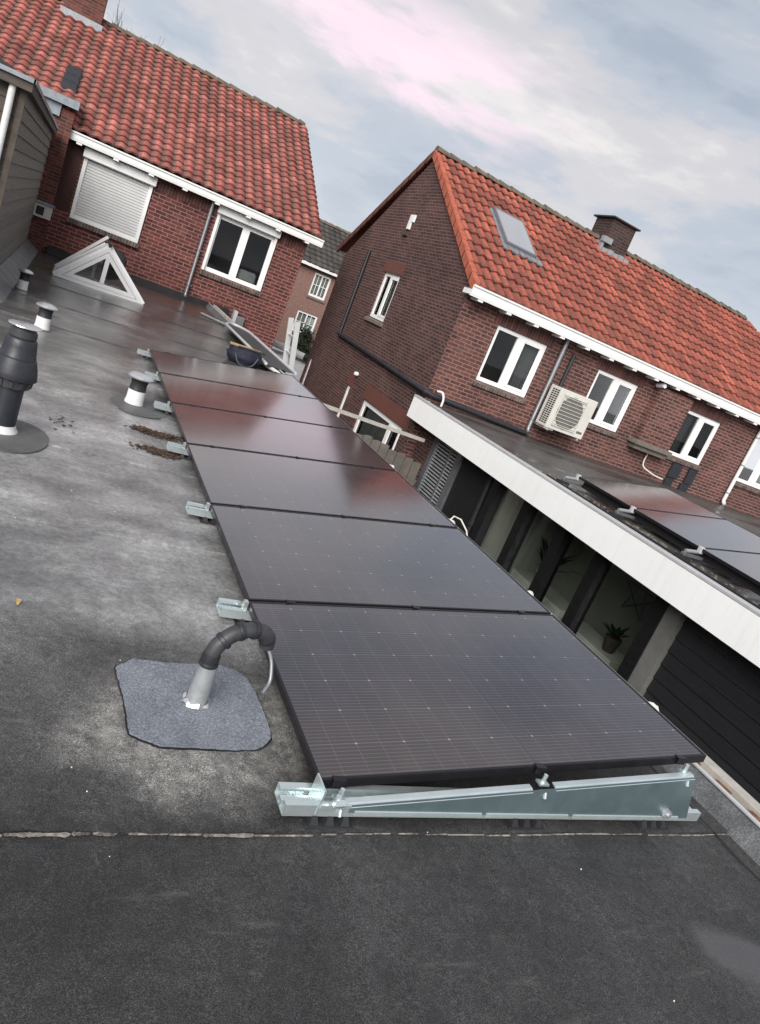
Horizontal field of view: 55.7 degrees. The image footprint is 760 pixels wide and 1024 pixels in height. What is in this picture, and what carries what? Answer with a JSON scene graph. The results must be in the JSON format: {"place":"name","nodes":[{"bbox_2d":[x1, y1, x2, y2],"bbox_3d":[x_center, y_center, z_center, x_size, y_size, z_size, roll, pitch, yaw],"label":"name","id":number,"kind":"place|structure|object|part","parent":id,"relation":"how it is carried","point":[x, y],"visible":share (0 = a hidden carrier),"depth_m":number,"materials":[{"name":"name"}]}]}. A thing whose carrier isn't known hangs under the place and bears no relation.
{"place":"outdoors","nodes":[
{"label":"outdoors","id":0,"kind":"place"},
{"bbox_2d":[275,219,350,346],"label":"brick house","id":1,"kind":"structure","parent":0,"point":[315,280],"depth_m":33.69,"materials":[{"name":"brown brick"}]},
{"bbox_2d":[292,309,317,332],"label":"window","id":2,"kind":"structure","parent":1,"relation":"in","point":[303,317],"depth_m":34.06,"materials":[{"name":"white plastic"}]},
{"bbox_2d":[306,272,331,303],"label":"window","id":3,"kind":"structure","parent":1,"relation":"in","point":[320,284],"depth_m":33.67,"materials":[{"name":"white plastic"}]},
{"bbox_2d":[0,251,759,1023],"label":"flat roof","id":4,"kind":"structure","parent":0,"point":[430,921],"depth_m":2.25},
{"bbox_2d":[0,419,48,453],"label":"roof patch","id":5,"kind":"object","parent":4,"relation":"on","point":[27,438],"visible":0.87,"depth_m":4.45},
{"bbox_2d":[0,319,42,434],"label":"roof flue","id":6,"kind":"object","parent":5,"relation":"on","point":[18,366],"visible":1,"depth_m":4.31,"materials":[{"name":"black plastic"}]},
{"bbox_2d":[15,268,33,291],"bbox_3d":[-4.763,-3.114,9.627,0.193,0.282,0.193,15,17,-27],"label":"roof vent","id":7,"kind":"object","parent":4,"relation":"on","point":[23,280],"visible":1,"depth_m":9.58,"materials":[{"name":"white plastic"}]},
{"bbox_2d":[0,57,58,302],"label":"boarded shed","id":8,"kind":"structure","parent":4,"relation":"on","point":[29,127],"depth_m":9.40,"materials":[{"name":"grey wood"}]},
{"bbox_2d":[34,302,57,331],"bbox_3d":[-3.601,-2.103,7.725,0.224,0.282,0.224,15,17,-27],"label":"roof vent","id":9,"kind":"object","parent":4,"relation":"on","point":[44,317],"visible":0.91,"depth_m":7.67,"materials":[{"name":"white plastic"}]},
{"bbox_2d":[27,84,80,251],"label":"brick pier","id":10,"kind":"structure","parent":4,"relation":"on","point":[51,174],"depth_m":14.34,"materials":[{"name":"red brick"}]},
{"bbox_2d":[49,415,75,432],"bbox_3d":[-2.223,-0.632,5.042,0.185,0.024,0.416,15,17,-27],"label":"leaf debris","id":11,"kind":"object","parent":4,"relation":"on","point":[62,421],"visible":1,"depth_m":5.01,"materials":[{"name":"brown plant"}]},
{"bbox_2d":[52,236,143,304],"bbox_3d":[-4.834,-4.372,12.668,1.546,0.896,0.773,15,17,-27],"label":"roof light","id":12,"kind":"object","parent":4,"relation":"on","point":[114,263],"visible":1,"depth_m":12.47,"materials":[{"name":"white plastic"}]},
{"bbox_2d":[46,246,228,314],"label":"wall upstand","id":13,"kind":"structure","parent":4,"relation":"on","point":[56,252],"depth_m":16.07,"materials":[{"name":"rubber"}]},
{"bbox_2d":[110,395,166,418],"bbox_3d":[-2.069,-0.902,6.179,0.480,0.018,0.606,15,17,-27],"label":"roof patch","id":14,"kind":"object","parent":4,"relation":"on","point":[148,410],"visible":0.78,"depth_m":6.10,"materials":[{"name":"grey"}]},
{"bbox_2d":[122,371,153,406],"bbox_3d":[-2.078,-1.058,6.175,0.224,0.282,0.224,15,17,-27],"label":"roof vent","id":15,"kind":"object","parent":14,"relation":"on","point":[136,391],"visible":1,"depth_m":6.12,"materials":[{"name":"white plastic"}]},
{"bbox_2d":[124,424,182,441],"bbox_3d":[-1.747,-0.612,5.597,0.480,0.028,0.239,18,16,-18],"label":"leaf debris","id":16,"kind":"object","parent":4,"relation":"on","point":[147,431],"visible":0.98,"depth_m":5.58,"materials":[{"name":"brown plant"}]},
{"bbox_2d":[129,441,181,460],"bbox_3d":[-1.575,-0.427,5.198,0.470,0.028,0.220,15,17,-27],"label":"leaf debris","id":17,"kind":"object","parent":4,"relation":"on","point":[157,451],"visible":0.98,"depth_m":5.17,"materials":[{"name":"brown plant"}]},
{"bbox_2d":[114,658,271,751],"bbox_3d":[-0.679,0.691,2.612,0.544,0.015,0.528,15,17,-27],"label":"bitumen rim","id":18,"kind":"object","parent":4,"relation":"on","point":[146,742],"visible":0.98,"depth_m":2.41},
{"bbox_2d":[116,658,270,750],"bbox_3d":[-0.679,0.689,2.613,0.531,0.021,0.510,15,17,-27],"label":"roof patch","id":19,"kind":"object","parent":4,"relation":"on","point":[159,712],"visible":0.98,"depth_m":2.56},
{"bbox_2d":[182,620,275,709],"bbox_3d":[-0.530,0.560,2.619,0.308,0.355,0.145,11,18,-35],"label":"vent pipe bend","id":20,"kind":"object","parent":19,"relation":"on","point":[199,690],"visible":1,"depth_m":2.57,"materials":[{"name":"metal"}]},
{"bbox_2d":[137,349,277,372],"bbox_3d":[-1.928,-1.741,8.654,1.880,0.324,0.145,15,17,-27],"label":"mounting rail","id":21,"kind":"object","parent":4,"relation":"on","point":[145,354],"visible":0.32,"depth_m":8.27,"materials":[{"name":"metal"}]},
{"bbox_2d":[200,312,225,325],"bbox_3d":[-3.308,-3.852,14.402,0.833,0.053,0.043,30,17,28],"label":"pipe offcut","id":22,"kind":"object","parent":4,"relation":"on","point":[212,318],"visible":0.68,"depth_m":14.40,"materials":[{"name":"metal"}]},
{"bbox_2d":[145,371,302,396],"bbox_3d":[-1.517,-1.285,7.652,1.880,0.324,0.145,15,17,-27],"label":"mounting rail","id":23,"kind":"object","parent":4,"relation":"on","point":[154,376],"visible":0.18,"depth_m":7.27,"materials":[{"name":"metal"}]},
{"bbox_2d":[149,350,317,398],"bbox_3d":[-1.676,-1.549,8.159,1.710,0.279,1.157,15,17,-27],"label":"solar panel","id":24,"kind":"object","parent":23,"relation":"on","point":[191,367],"visible":0.88,"depth_m":8.10,"materials":[{"name":"black glass"}]},
{"bbox_2d":[153,401,332,426],"bbox_3d":[-1.106,-0.830,6.650,1.880,0.324,0.145,15,17,-27],"label":"mounting rail","id":25,"kind":"object","parent":4,"relation":"on","point":[165,408],"visible":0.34,"depth_m":6.26,"materials":[{"name":"metal"}]},
{"bbox_2d":[158,372,350,429],"bbox_3d":[-1.265,-1.094,7.157,1.710,0.279,1.157,15,17,-27],"label":"solar panel","id":26,"kind":"object","parent":25,"relation":"on","point":[214,395],"visible":0.89,"depth_m":7.09,"materials":[{"name":"black glass"}]},
{"bbox_2d":[226,341,265,368],"bbox_3d":[-1.969,-2.268,10.480,0.536,0.294,0.460,15,17,-27],"label":"tool bag","id":27,"kind":"object","parent":4,"relation":"on","point":[244,356],"visible":0.94,"depth_m":10.35,"materials":[{"name":"blue fabric"}]},
{"bbox_2d":[261,362,279,372],"bbox_3d":[-1.573,-2.060,10.534,0.096,0.102,1.311,13,17,-31],"label":"white hose","id":28,"kind":"object","parent":4,"relation":"on","point":[271,368],"visible":0.31,"depth_m":10.58,"materials":[{"name":"plastic"}]},
{"bbox_2d":[166,441,375,467],"bbox_3d":[-0.695,-0.374,5.648,1.880,0.324,0.145,15,17,-27],"label":"mounting rail","id":29,"kind":"object","parent":4,"relation":"on","point":[180,450],"visible":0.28,"depth_m":5.26,"materials":[{"name":"metal"}]},
{"bbox_2d":[170,402,395,470],"bbox_3d":[-0.854,-0.638,6.155,1.710,0.279,1.157,15,17,-27],"label":"solar panel","id":30,"kind":"object","parent":29,"relation":"on","point":[198,425],"visible":0.93,"depth_m":6.08,"materials":[{"name":"black glass"}]},
{"bbox_2d":[185,501,434,525],"bbox_3d":[-0.284,0.081,4.646,1.880,0.324,0.145,15,17,-27],"label":"mounting rail","id":31,"kind":"object","parent":4,"relation":"on","point":[202,512],"visible":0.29,"depth_m":4.26,"materials":[{"name":"metal"}]},
{"bbox_2d":[186,443,457,527],"bbox_3d":[-0.443,-0.183,5.153,1.710,0.279,1.157,15,17,-27],"label":"solar panel","id":32,"kind":"object","parent":31,"relation":"on","point":[232,477],"visible":0.83,"depth_m":5.06,"materials":[{"name":"black glass"}]},
{"bbox_2d":[450,516,467,535],"bbox_3d":[0.583,0.139,5.213,0.223,0.150,0.085,28,16,21],"label":"white cable","id":33,"kind":"object","parent":32,"relation":"attached to","point":[462,523],"visible":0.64,"depth_m":5.22,"materials":[{"name":"white plastic"}]},
{"bbox_2d":[0,831,728,837],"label":"roof seam","id":34,"kind":"object","parent":4,"relation":"on","point":[74,833],"visible":0.99,"depth_m":2.12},
{"bbox_2d":[216,598,525,623],"bbox_3d":[0.127,0.536,3.644,1.880,0.324,0.145,15,17,-27],"label":"mounting rail","id":35,"kind":"object","parent":4,"relation":"on","point":[237,611],"visible":0.23,"depth_m":3.26,"materials":[{"name":"silver metal"}]},
{"bbox_2d":[209,504,550,613],"bbox_3d":[-0.032,0.273,4.151,1.710,0.279,1.157,15,17,-27],"label":"solar panel","id":36,"kind":"object","parent":35,"relation":"on","point":[283,556],"visible":0.8,"depth_m":4.03,"materials":[{"name":"black glass"}]},
{"bbox_2d":[203,306,759,879],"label":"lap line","id":37,"kind":"object","parent":4,"relation":"on","point":[651,766],"visible":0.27,"depth_m":3.03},
{"bbox_2d":[206,302,759,865],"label":"roof edge","id":38,"kind":"object","parent":4,"relation":"on","point":[724,800],"visible":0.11,"depth_m":3.24,"materials":[{"name":"metal"}]},
{"bbox_2d":[225,322,296,374],"bbox_3d":[-2.150,-2.879,12.291,0.517,0.048,3.935,15,17,-27],"label":"gutter strip","id":39,"kind":"object","parent":38,"relation":"on","point":[247,338],"visible":0.89,"depth_m":12.08,"materials":[{"name":"metal"}]},
{"bbox_2d":[274,754,700,830],"bbox_3d":[0.546,0.996,2.625,1.880,0.331,0.153,15,17,-27],"label":"mounting rail","id":40,"kind":"object","parent":4,"relation":"on","point":[650,802],"visible":1,"depth_m":2.57,"materials":[{"name":"silver metal"}]},
{"bbox_2d":[247,601,706,787],"bbox_3d":[0.379,0.728,3.149,1.710,0.279,1.157,15,17,-27],"label":"solar panel","id":41,"kind":"object","parent":40,"relation":"on","point":[370,695],"visible":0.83,"depth_m":2.98,"materials":[{"name":"black glass"}]},
{"bbox_2d":[648,701,658,710],"bbox_3d":[1.274,0.917,3.382,0.090,0.051,0.058,15,17,-27],"label":"rail end cap","id":42,"kind":"object","parent":41,"relation":"attached to","point":[655,706],"visible":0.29,"depth_m":3.37,"materials":[{"name":"white plastic"}]},
{"bbox_2d":[103,0,759,331],"label":"sky","id":43,"kind":"structure","parent":0,"point":[645,114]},
{"bbox_2d":[299,146,759,517],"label":"brick house","id":44,"kind":"structure","parent":0,"point":[463,286],"depth_m":15.62,"materials":[{"name":"red brick"}]},
{"bbox_2d":[302,358,311,384],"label":"window","id":45,"kind":"structure","parent":44,"relation":"in","point":[311,358],"depth_m":20.07,"materials":[{"name":"white plastic"}]},
{"bbox_2d":[337,385,349,417],"bbox_3d":[-0.886,-2.514,17.264,0.072,1.080,0.250,15,17,-27],"label":"pipe","id":46,"kind":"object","parent":44,"relation":"in","point":[348,387],"depth_m":17.24,"materials":[{"name":"white plastic"}]},
{"bbox_2d":[353,400,401,449],"bbox_3d":[0.198,-1.417,15.551,0.872,1.330,2.360,15,17,-27],"label":"window","id":47,"kind":"structure","parent":44,"relation":"in","point":[388,437],"depth_m":15.60,"materials":[{"name":"white plastic"}]},
{"bbox_2d":[364,272,399,326],"bbox_3d":[0.434,-4.804,16.677,0.955,1.195,1.080,15,17,-27],"label":"window","id":48,"kind":"structure","parent":44,"relation":"in","point":[389,284],"depth_m":16.60,"materials":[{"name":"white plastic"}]},
{"bbox_2d":[472,325,546,404],"bbox_3d":[2.411,-3.034,14.391,1.315,1.230,0.955,15,17,-27],"label":"window","id":49,"kind":"structure","parent":44,"relation":"in","point":[511,361],"depth_m":14.30,"materials":[{"name":"white plastic"}]},
{"bbox_2d":[489,206,542,266],"bbox_3d":[2.827,-5.774,15.028,1.035,0.844,1.295,15,17,-27],"label":"roof window","id":50,"kind":"structure","parent":44,"relation":"in","point":[512,231],"depth_m":14.87,"materials":[{"name":"glass"}]},
{"bbox_2d":[533,384,597,440],"bbox_3d":[3.721,-2.021,14.549,0.980,0.860,0.566,15,17,-27],"label":"air conditioner","id":51,"kind":"object","parent":44,"relation":"attached to","point":[566,412],"visible":1,"depth_m":14.30,"materials":[{"name":"beige plastic"}]},
{"bbox_2d":[586,369,637,438],"bbox_3d":[4.655,-2.452,15.575,1.250,1.210,0.955,15,17,-27],"label":"window","id":52,"kind":"structure","parent":44,"relation":"in","point":[613,394],"depth_m":15.46,"materials":[{"name":"white plastic"}]},
{"bbox_2d":[666,410,719,470],"bbox_3d":[7.002,-1.816,16.827,1.280,1.195,0.955,15,17,-27],"label":"window","id":53,"kind":"structure","parent":44,"relation":"in","point":[690,444],"depth_m":16.61,"materials":[{"name":"white plastic"}]},
{"bbox_2d":[734,439,759,494],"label":"window","id":54,"kind":"structure","parent":44,"relation":"in","point":[749,475],"depth_m":17.62,"materials":[{"name":"white plastic"}]},
{"bbox_2d":[510,568,569,620],"bbox_3d":[2.412,1.847,11.658,0.540,1.330,1.400,15,17,-27],"label":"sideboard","id":55,"kind":"object","parent":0,"point":[555,603],"visible":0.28,"depth_m":11.34,"materials":[{"name":"black wood"}]},
{"bbox_3d":[2.284,1.601,11.494,0.019,0.800,1.300,15,17,-27],"label":"door","id":56,"kind":"part","parent":55,"relation":"part of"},
{"bbox_2d":[536,537,581,574],"bbox_3d":[2.802,0.861,11.562,0.817,0.765,0.977,20,15,-10],"label":"potted plant","id":57,"kind":"object","parent":55,"relation":"on","point":[544,548],"visible":0.3,"depth_m":11.61,"materials":[{"name":"green plant"}]},
{"bbox_2d":[561,619,624,671],"bbox_3d":[2.897,2.416,10.504,0.500,1.260,1.150,15,17,-27],"label":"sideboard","id":58,"kind":"object","parent":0,"point":[590,637],"visible":0.22,"depth_m":10.17,"materials":[{"name":"white wood"}]},
{"bbox_2d":[602,621,628,653],"bbox_3d":[3.256,1.748,10.029,0.372,0.437,0.412,21,15,-4],"label":"potted plant","id":59,"kind":"object","parent":58,"relation":"on","point":[612,641],"visible":1,"depth_m":9.98,"materials":[{"name":"green plant"}]},
{"label":"ground","id":60,"kind":"structure","parent":0,"visible":0},
{"bbox_2d":[107,0,170,51],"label":"bare tree","id":61,"kind":"object","parent":60,"relation":"on","point":[121,21],"visible":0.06,"depth_m":24.08,"materials":[{"name":"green plant"}]},
{"bbox_2d":[0,0,323,348],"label":"brick house","id":62,"kind":"structure","parent":60,"relation":"on","point":[222,211],"depth_m":16.29,"materials":[{"name":"red brick"}]},
{"bbox_2d":[198,214,274,296],"bbox_3d":[-3.401,-6.082,16.953,1.485,1.405,0.955,15,17,-27],"label":"window","id":63,"kind":"structure","parent":62,"relation":"in","point":[235,245],"depth_m":17.19,"materials":[{"name":"white plastic"}]},
{"bbox_2d":[231,310,244,326],"bbox_3d":[-3.388,-4.479,17.027,0.280,0.520,0.200,15,17,-27],"label":"rain hopper","id":64,"kind":"object","parent":62,"relation":"attached to","point":[237,319],"visible":0.45,"depth_m":16.94,"materials":[{"name":"metal"}]},
{"bbox_2d":[407,394,759,803],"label":"house extension","id":65,"kind":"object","parent":60,"relation":"on","point":[500,495],"visible":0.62,"depth_m":9.13,"materials":[{"name":"paint"}]},
{"bbox_2d":[415,437,463,510],"bbox_3d":[0.802,-0.011,13.202,0.120,2.720,1.100,15,17,-27],"label":"louvred window","id":66,"kind":"structure","parent":65,"relation":"in","point":[443,472],"depth_m":13.02,"materials":[{"name":"metal"}]},
{"bbox_2d":[556,474,582,486],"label":"mounting rail","id":67,"kind":"object","parent":65,"relation":"on","point":[566,480],"visible":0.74,"depth_m":10.01,"materials":[{"name":"metal"}]},
{"bbox_2d":[579,476,725,519],"bbox_3d":[3.729,-0.190,9.909,1.668,0.273,1.157,15,17,-27],"label":"solar panel","id":68,"kind":"object","parent":67,"relation":"on","point":[629,495],"visible":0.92,"depth_m":9.84,"materials":[{"name":"black glass"}]},
{"bbox_2d":[609,506,636,519],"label":"mounting rail","id":69,"kind":"object","parent":65,"relation":"on","point":[618,513],"visible":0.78,"depth_m":9.00,"materials":[{"name":"metal"}]},
{"bbox_2d":[621,579,654,620],"bbox_3d":[4.071,1.298,11.268,0.016,0.696,0.732,15,17,-27],"label":"wall star","id":70,"kind":"object","parent":65,"relation":"attached to","point":[643,603],"depth_m":11.29,"materials":[{"name":"metal"}]},
{"bbox_2d":[537,469,759,609],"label":"gravel debris","id":71,"kind":"object","parent":65,"relation":"on","point":[703,568],"visible":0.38,"depth_m":8.41,"materials":[{"name":"gravel"}]},
{"bbox_2d":[546,474,759,608],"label":"black cable","id":72,"kind":"object","parent":65,"relation":"on","point":[687,562],"visible":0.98,"depth_m":8.07,"materials":[{"name":"rubber"}]},
{"bbox_2d":[674,546,704,561],"bbox_3d":[4.138,0.623,8.375,1.900,0.194,0.120,15,17,-27],"label":"mounting rail","id":73,"kind":"object","parent":65,"relation":"on","point":[686,554],"visible":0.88,"depth_m":8.00,"materials":[{"name":"metal"}]},
{"bbox_2d":[634,508,759,553],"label":"solar panel","id":74,"kind":"object","parent":73,"relation":"on","point":[696,532],"visible":0.98,"depth_m":8.84,"materials":[{"name":"black glass"}]},
{"label":"courtyard paving","id":75,"kind":"structure","parent":0,"visible":0},
{"bbox_2d":[282,317,300,374],"bbox_3d":[-1.726,-1.307,12.115,0.831,3.757,0.448,15,17,-27],"label":"ladder","id":76,"kind":"object","parent":75,"relation":"on","point":[289,335],"visible":0.16,"depth_m":11.53,"materials":[{"name":"metal"}]},
{"bbox_2d":[323,403,424,441],"bbox_3d":[-0.804,-0.497,12.737,2.754,2.650,0.073,14,17,-29],"label":"washing line pole","id":77,"kind":"object","parent":75,"relation":"on","point":[355,416],"visible":0.32,"depth_m":12.54,"materials":[{"name":"white metal"}]},
{"bbox_2d":[356,433,420,484],"bbox_3d":[-0.335,-0.139,12.607,1.700,2.420,0.080,15,17,-27],"label":"board fence","id":78,"kind":"object","parent":75,"relation":"on","point":[407,468],"visible":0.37,"depth_m":12.48,"materials":[{"name":"brown wood"}]},
{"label":"mounting rail","id":79,"kind":"object","parent":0,"visible":0},
{"bbox_2d":[581,482,759,595],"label":"wind plate","id":80,"kind":"object","parent":79,"relation":"attached to","point":[717,565],"visible":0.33,"depth_m":8.45,"materials":[{"name":"black metal"}]},
{"bbox_2d":[702,548,759,585],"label":"solar panel","id":81,"kind":"object","parent":79,"relation":"attached to","point":[745,565],"visible":1,"depth_m":7.89,"materials":[{"name":"black glass"}]},
{"label":"street","id":82,"kind":"structure","parent":0,"visible":0},
{"bbox_2d":[271,342,305,380],"bbox_3d":[-3.526,-4.360,23.327,1.882,2.140,4.530,15,17,-27],"label":"white van","id":83,"kind":"object","parent":82,"relation":"on","point":[299,364],"visible":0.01,"depth_m":21.51,"materials":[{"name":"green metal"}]},
{"bbox_2d":[273,340,308,361],"bbox_3d":[-2.742,-4.861,21.579,1.302,0.252,0.216,23,15,2],"label":"rack tube","id":84,"kind":"object","parent":83,"relation":"on","point":[299,354],"visible":0.54,"depth_m":21.50,"materials":[{"name":"plastic"}]},
{"bbox_2d":[290,323,314,354],"bbox_3d":[-2.903,-5.652,27.341,1.975,2.854,1.500,21,15,-5],"label":"shrub","id":85,"kind":"object","parent":82,"relation":"on","point":[305,338],"visible":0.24,"depth_m":27.03,"materials":[{"name":"green plant"}]}
]}

